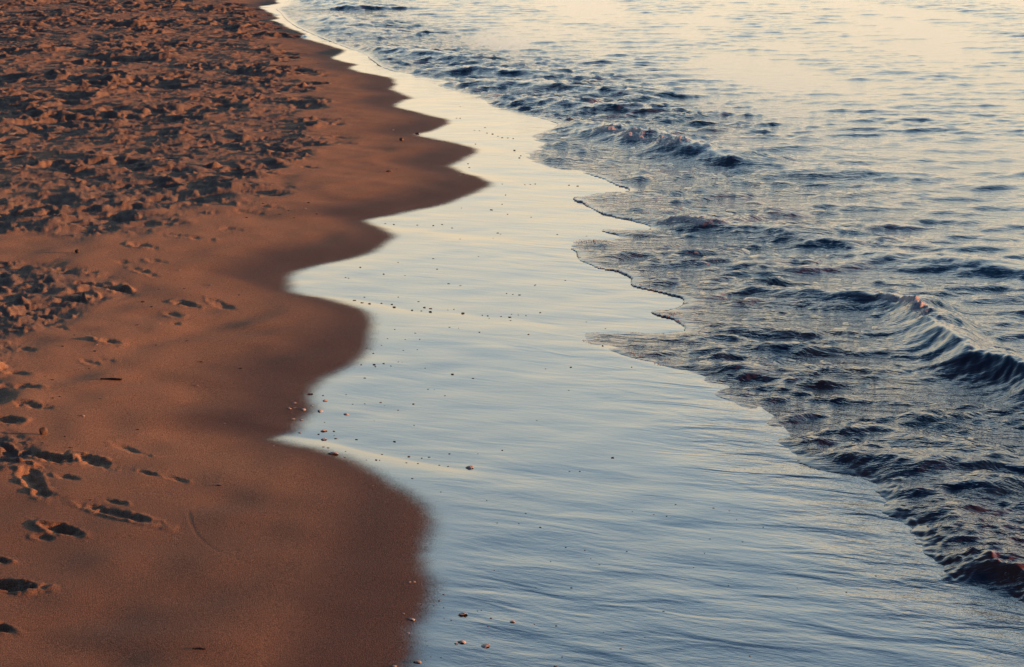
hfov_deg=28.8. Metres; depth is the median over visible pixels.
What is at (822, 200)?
sea water
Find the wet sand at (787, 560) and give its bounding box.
[261,0,1023,666]
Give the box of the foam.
[578,202,680,366]
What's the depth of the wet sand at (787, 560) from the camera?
8.45 m
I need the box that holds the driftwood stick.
[100,378,122,379]
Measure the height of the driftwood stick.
0.014 m
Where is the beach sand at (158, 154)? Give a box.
[0,0,491,666]
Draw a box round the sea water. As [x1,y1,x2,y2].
[276,0,1023,605]

